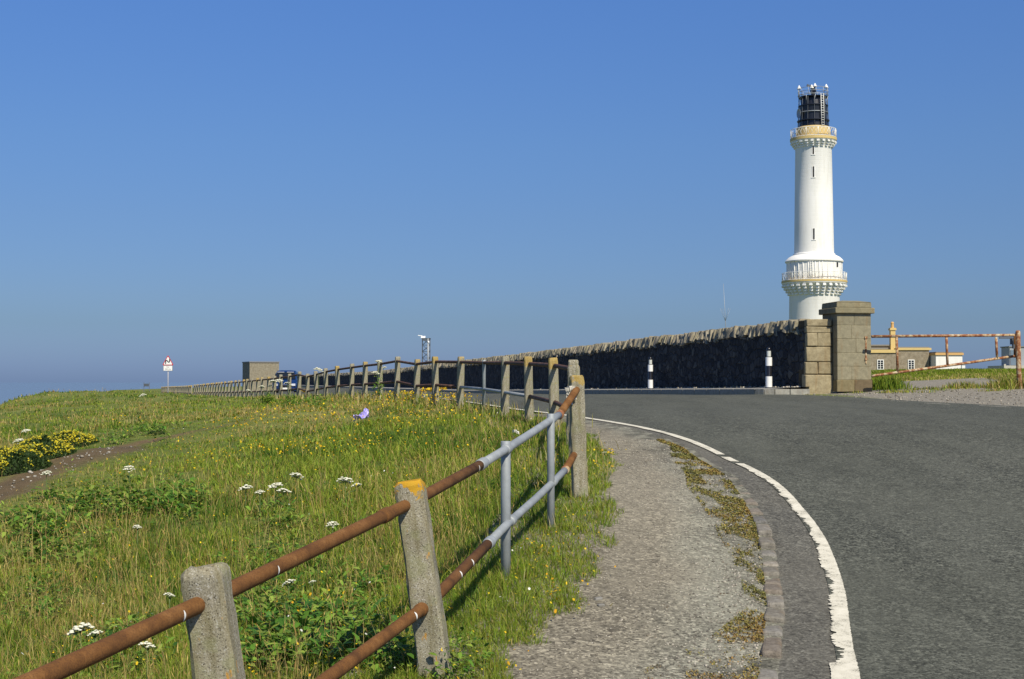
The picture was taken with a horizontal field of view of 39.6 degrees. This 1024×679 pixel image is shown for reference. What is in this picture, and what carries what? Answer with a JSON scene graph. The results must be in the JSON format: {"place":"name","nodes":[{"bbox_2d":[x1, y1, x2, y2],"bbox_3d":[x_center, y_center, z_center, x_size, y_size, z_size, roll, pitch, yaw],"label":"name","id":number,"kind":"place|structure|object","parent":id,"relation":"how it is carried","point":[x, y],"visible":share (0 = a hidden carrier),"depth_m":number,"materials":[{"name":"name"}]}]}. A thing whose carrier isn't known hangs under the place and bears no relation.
{"place":"outdoors","nodes":[
{"label":"outdoors","id":0,"kind":"place"},
{"bbox_2d":[0,383,241,404],"bbox_3d":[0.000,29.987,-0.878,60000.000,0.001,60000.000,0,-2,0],"label":"sea","id":1,"kind":"structure","parent":0,"point":[12,391],"depth_m":6710.70,"materials":[{"name":"blue liquid"}]},
{"bbox_2d":[0,372,1023,678],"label":"ground","id":2,"kind":"structure","parent":0,"point":[26,486],"depth_m":18.64,"materials":[{"name":"green plant"}]},
{"bbox_2d":[13,438,23,442],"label":"hogweed","id":3,"kind":"object","parent":2,"relation":"on","point":[18,440],"visible":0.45,"depth_m":21.44,"materials":[{"name":"white plant"}]},
{"bbox_2d":[0,445,52,476],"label":"gorse bush","id":4,"kind":"object","parent":2,"relation":"on","point":[15,461],"visible":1,"depth_m":17.66,"materials":[{"name":"yellow plant"}]},
{"bbox_2d":[8,433,76,459],"bbox_3d":[-6.335,1.478,19.064,0.906,0.451,1.330,0,-2,12],"label":"gorse bush","id":5,"kind":"object","parent":2,"relation":"on","point":[50,447],"visible":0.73,"depth_m":18.94,"materials":[{"name":"yellow plant"}]},
{"bbox_2d":[40,470,51,499],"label":"hogweed","id":6,"kind":"object","parent":2,"relation":"on","point":[47,472],"visible":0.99,"depth_m":14.96,"materials":[{"name":"white plant"}]},
{"bbox_2d":[0,446,142,495],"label":"scar stones","id":7,"kind":"object","parent":2,"relation":"on","point":[30,471],"visible":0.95,"depth_m":18.10,"materials":[{"name":"grey stone"}]},
{"bbox_2d":[49,429,99,447],"bbox_3d":[-7.122,1.654,22.891,0.838,0.414,1.385,0,-2,12],"label":"gorse bush","id":8,"kind":"object","parent":2,"relation":"on","point":[67,437],"visible":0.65,"depth_m":22.71,"materials":[{"name":"yellow plant"}]},
{"bbox_2d":[67,622,94,647],"bbox_3d":[-2.382,1.711,7.851,0.151,0.298,0.138,0,-2,0],"label":"hogweed","id":9,"kind":"object","parent":2,"relation":"on","point":[79,628],"visible":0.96,"depth_m":7.84,"materials":[{"name":"white plant"}]},
{"bbox_2d":[87,630,102,675],"bbox_3d":[-2.245,1.706,7.658,0.080,0.289,0.083,-1,-2,24],"label":"hogweed","id":10,"kind":"object","parent":2,"relation":"on","point":[95,632],"visible":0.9,"depth_m":7.65,"materials":[{"name":"white plant"}]},
{"bbox_2d":[123,465,134,489],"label":"hogweed","id":11,"kind":"object","parent":2,"relation":"on","point":[128,468],"visible":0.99,"depth_m":15.16,"materials":[{"name":"white plant"}]},
{"bbox_2d":[133,525,141,550],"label":"hogweed","id":12,"kind":"object","parent":2,"relation":"on","point":[136,526],"visible":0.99,"depth_m":11.55,"materials":[{"name":"white plant"}]},
{"bbox_2d":[138,641,155,678],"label":"hogweed","id":13,"kind":"object","parent":2,"relation":"on","point":[147,648],"visible":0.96,"depth_m":7.05,"materials":[{"name":"white plant"}]},
{"bbox_2d":[163,356,172,392],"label":"warning sign","id":14,"kind":"object","parent":2,"relation":"on","point":[168,365],"visible":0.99,"depth_m":103.98,"materials":[{"name":"white metal"}]},
{"bbox_2d":[163,593,174,636],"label":"hogweed","id":15,"kind":"object","parent":2,"relation":"on","point":[169,596],"visible":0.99,"depth_m":8.55,"materials":[{"name":"white plant"}]},
{"bbox_2d":[161,385,191,394],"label":"railing fence","id":16,"kind":"object","parent":2,"relation":"on","point":[187,390],"visible":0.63,"depth_m":125.82,"materials":[{"name":"concrete"}]},
{"bbox_2d":[238,484,252,509],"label":"hogweed","id":17,"kind":"object","parent":2,"relation":"on","point":[245,487],"visible":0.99,"depth_m":12.86,"materials":[{"name":"white plant"}]},
{"bbox_2d":[256,490,264,519],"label":"hogweed","id":18,"kind":"object","parent":2,"relation":"on","point":[260,491],"visible":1,"depth_m":12.36,"materials":[{"name":"white plant"}]},
{"bbox_2d":[242,361,279,390],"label":"stone blockhouse","id":19,"kind":"structure","parent":2,"relation":"on","point":[256,369],"depth_m":164.96,"materials":[{"name":"grey stone"}]},
{"bbox_2d":[246,379,282,403],"bbox_3d":[-6.613,1.408,37.962,0.987,0.714,0.488,0,-2,0],"label":"hogweed","id":20,"kind":"object","parent":2,"relation":"on","point":[267,399],"visible":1,"depth_m":37.97,"materials":[{"name":"green plant"}]},
{"bbox_2d":[268,482,290,509],"bbox_3d":[-2.118,1.451,12.954,0.226,0.293,0.145,-1,-2,19],"label":"hogweed","id":21,"kind":"object","parent":2,"relation":"on","point":[275,485],"visible":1,"depth_m":12.94,"materials":[{"name":"white plant"}]},
{"bbox_2d":[0,394,561,678],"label":"broadleaf weeds","id":22,"kind":"object","parent":2,"relation":"on","point":[278,623],"visible":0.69,"depth_m":9.26,"materials":[{"name":"green plant"}]},
{"bbox_2d":[282,579,295,614],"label":"hogweed","id":23,"kind":"object","parent":2,"relation":"on","point":[289,582],"visible":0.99,"depth_m":8.75,"materials":[{"name":"white plant"}]},
{"bbox_2d":[21,389,556,671],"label":"clover flowers","id":24,"kind":"object","parent":2,"relation":"on","point":[354,589],"visible":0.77,"depth_m":8.60,"materials":[{"name":"white plant"}]},
{"bbox_2d":[282,382,297,401],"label":"hogweed","id":25,"kind":"object","parent":2,"relation":"on","point":[286,400],"visible":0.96,"depth_m":37.97,"materials":[{"name":"green plant"}]},
{"bbox_2d":[289,473,303,493],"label":"hogweed","id":26,"kind":"object","parent":2,"relation":"on","point":[295,474],"visible":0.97,"depth_m":13.56,"materials":[{"name":"white plant"}]},
{"bbox_2d":[13,375,587,678],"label":"railing fence","id":27,"kind":"object","parent":2,"relation":"on","point":[205,610],"visible":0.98,"depth_m":6.76,"materials":[{"name":"concrete"}]},
{"bbox_2d":[9,387,615,678],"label":"yellow wildflowers","id":28,"kind":"object","parent":2,"relation":"on","point":[454,396],"visible":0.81,"depth_m":16.93,"materials":[{"name":"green plant"}]},
{"bbox_2d":[309,580,315,607],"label":"hogweed","id":29,"kind":"object","parent":2,"relation":"on","point":[312,584],"visible":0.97,"depth_m":8.56,"materials":[{"name":"plant"}]},
{"bbox_2d":[313,367,323,396],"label":"hogweed","id":30,"kind":"object","parent":2,"relation":"on","point":[317,368],"visible":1,"depth_m":39.47,"materials":[{"name":"white plant"}]},
{"bbox_2d":[326,521,338,551],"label":"hogweed","id":31,"kind":"object","parent":2,"relation":"on","point":[331,524],"visible":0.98,"depth_m":10.55,"materials":[{"name":"white plant"}]},
{"bbox_2d":[336,477,361,502],"bbox_3d":[-1.439,1.358,12.562,0.227,0.295,0.152,0,-2,0],"label":"hogweed","id":32,"kind":"object","parent":2,"relation":"on","point":[344,479],"visible":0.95,"depth_m":12.56,"materials":[{"name":"white plant"}]},
{"bbox_2d":[353,408,368,420],"bbox_3d":[-2.450,1.220,23.107,0.259,0.224,0.205,0,-2,0],"label":"plastic bag","id":33,"kind":"object","parent":2,"relation":"on","point":[365,412],"visible":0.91,"depth_m":23.08,"materials":[{"name":"purple plastic"}]},
{"bbox_2d":[371,360,385,397],"bbox_3d":[-3.093,0.956,32.768,0.378,0.965,0.413,0,-2,10],"label":"hogweed","id":34,"kind":"object","parent":2,"relation":"on","point":[378,373],"visible":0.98,"depth_m":32.78,"materials":[{"name":"green plant"}]},
{"bbox_2d":[193,356,579,455],"bbox_3d":[-9.671,2.250,55.434,2.356,2.367,89.971,0,-2,-15],"label":"railing fence","id":35,"kind":"object","parent":2,"relation":"on","point":[554,366],"visible":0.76,"depth_m":28.13,"materials":[{"name":"concrete"}]},
{"bbox_2d":[418,335,430,364],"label":"radar tower","id":36,"kind":"structure","parent":2,"relation":"on","point":[423,338],"depth_m":299.18,"materials":[{"name":"metal"}]},
{"bbox_2d":[0,368,1023,678],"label":"grass","id":37,"kind":"structure","parent":2,"relation":"on","point":[378,494],"depth_m":11.55,"materials":[{"name":"green plant"}]},
{"bbox_2d":[309,385,791,390],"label":"footway","id":38,"kind":"structure","parent":2,"relation":"on","point":[597,389],"depth_m":47.18,"materials":[{"name":"concrete"}]},
{"bbox_2d":[497,386,800,389],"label":"wall foot grit","id":39,"kind":"structure","parent":38,"relation":"on","point":[691,387],"depth_m":41.53,"materials":[{"name":"grey gravel"}]},
{"bbox_2d":[648,356,652,388],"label":"marker bollard","id":40,"kind":"object","parent":38,"relation":"on","point":[650,375],"visible":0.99,"depth_m":45.92,"materials":[{"name":"white plastic"}]},
{"bbox_2d":[765,347,771,387],"bbox_3d":[6.500,0.707,35.995,0.172,1.053,0.172,0,-2,0],"label":"marker bollard","id":41,"kind":"object","parent":38,"relation":"on","point":[768,361],"visible":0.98,"depth_m":35.93,"materials":[{"name":"white plastic"}]},
{"bbox_2d":[301,385,809,394],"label":"footway kerb","id":42,"kind":"structure","parent":2,"relation":"on","point":[732,391],"depth_m":40.45,"materials":[{"name":"concrete"}]},
{"bbox_2d":[343,413,783,678],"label":"footpath","id":43,"kind":"structure","parent":2,"relation":"on","point":[582,667],"depth_m":8.81,"materials":[{"name":"grey gravel"}]},
{"bbox_2d":[516,439,765,678],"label":"chippings","id":44,"kind":"object","parent":43,"relation":"on","point":[719,641],"visible":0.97,"depth_m":9.01,"materials":[{"name":"grey gravel"}]},
{"bbox_2d":[638,439,766,678],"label":"moss","id":45,"kind":"object","parent":43,"relation":"on","point":[684,453],"visible":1,"depth_m":10.68,"materials":[{"name":"green plant"}]},
{"bbox_2d":[301,319,832,393],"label":"boundary wall","id":46,"kind":"structure","parent":2,"relation":"on","point":[801,353],"depth_m":44.05,"materials":[{"name":"stone"}]},
{"bbox_2d":[466,402,836,678],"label":"gutter","id":47,"kind":"object","parent":2,"relation":"on","point":[808,649],"visible":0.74,"depth_m":9.21,"materials":[{"name":"concrete"}]},
{"bbox_2d":[721,284,729,327],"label":"whip aerial","id":48,"kind":"object","parent":2,"relation":"on","point":[727,311],"visible":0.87,"depth_m":120.12,"materials":[{"name":"grey metal"}]},
{"bbox_2d":[727,477,784,678],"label":"stone kerb","id":49,"kind":"structure","parent":2,"relation":"on","point":[771,647],"depth_m":8.67,"materials":[{"name":"stone"}]},
{"bbox_2d":[781,83,847,319],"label":"lighthouse","id":50,"kind":"object","parent":2,"relation":"on","point":[814,281],"visible":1,"depth_m":168.56,"materials":[{"name":"white paint"}]},
{"bbox_2d":[811,166,815,177],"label":"slit window","id":51,"kind":"structure","parent":50,"relation":"in","point":[813,167],"depth_m":168.45,"materials":[{"name":"grey glass"}]},
{"bbox_2d":[812,228,814,239],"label":"slit window","id":52,"kind":"structure","parent":50,"relation":"in","point":[813,231],"depth_m":168.17,"materials":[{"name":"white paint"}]},
{"bbox_2d":[819,301,874,391],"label":"gate pillar","id":53,"kind":"structure","parent":2,"relation":"on","point":[851,345],"depth_m":34.75,"materials":[{"name":"stone"}]},
{"bbox_2d":[871,334,1015,377],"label":"swing gate","id":54,"kind":"structure","parent":53,"relation":"attached to","point":[1011,337],"depth_m":34.66,"materials":[{"name":"brown metal"}]},
{"bbox_2d":[871,322,930,369],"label":"stone house","id":55,"kind":"structure","parent":2,"relation":"on","point":[883,357],"depth_m":185.18,"materials":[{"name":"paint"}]},
{"bbox_2d":[877,360,883,368],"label":"window","id":56,"kind":"structure","parent":55,"relation":"in","point":[880,363],"depth_m":184.47,"materials":[{"name":"white glass"}]},
{"bbox_2d":[908,360,914,368],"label":"window","id":57,"kind":"structure","parent":55,"relation":"in","point":[911,363],"depth_m":185.06,"materials":[{"name":"white glass"}]},
{"bbox_2d":[805,385,1023,405],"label":"apron stones","id":58,"kind":"object","parent":2,"relation":"on","point":[957,399],"visible":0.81,"depth_m":31.07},
{"bbox_2d":[929,352,963,369],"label":"outbuilding","id":59,"kind":"structure","parent":2,"relation":"on","point":[937,358],"depth_m":183.00,"materials":[{"name":"white paint"}]},
{"bbox_2d":[988,364,1023,368],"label":"concrete plinth","id":60,"kind":"structure","parent":2,"relation":"on","point":[1003,367],"depth_m":149.88,"materials":[{"name":"grey concrete"}]},
{"bbox_2d":[1000,346,1023,365],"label":"storage cabin","id":61,"kind":"object","parent":60,"relation":"on","point":[1007,350],"visible":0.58,"depth_m":151.00,"materials":[{"name":"grey metal"}]},
{"bbox_2d":[1010,350,1015,364],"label":"door","id":62,"kind":"structure","parent":61,"relation":"in","point":[1013,360],"depth_m":150.85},
{"bbox_2d":[1015,330,1021,388],"bbox_3d":[12.338,0.697,34.594,0.168,1.837,0.121,0,-2,0],"label":"gate post","id":63,"kind":"object","parent":2,"relation":"on","point":[1018,353],"visible":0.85,"depth_m":34.56,"materials":[{"name":"brown metal"}]},
{"bbox_2d":[0,0,1023,382],"label":"sky","id":64,"kind":"structure","parent":0,"point":[212,187],"materials":[{"name":"blue"}]},
{"bbox_2d":[192,387,1023,678],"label":"road","id":65,"kind":"structure","parent":0,"point":[914,510],"depth_m":12.66,"materials":[{"name":"grey asphalt"}]},
{"bbox_2d":[272,370,297,392],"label":"parked car","id":66,"kind":"object","parent":65,"relation":"on","point":[286,373],"visible":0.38,"depth_m":107.96,"materials":[{"name":"blue paint"}]},
{"bbox_2d":[226,396,859,678],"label":"edge line","id":67,"kind":"object","parent":65,"relation":"on","point":[845,667],"visible":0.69,"depth_m":9.07,"materials":[{"name":"paint"}]}
]}

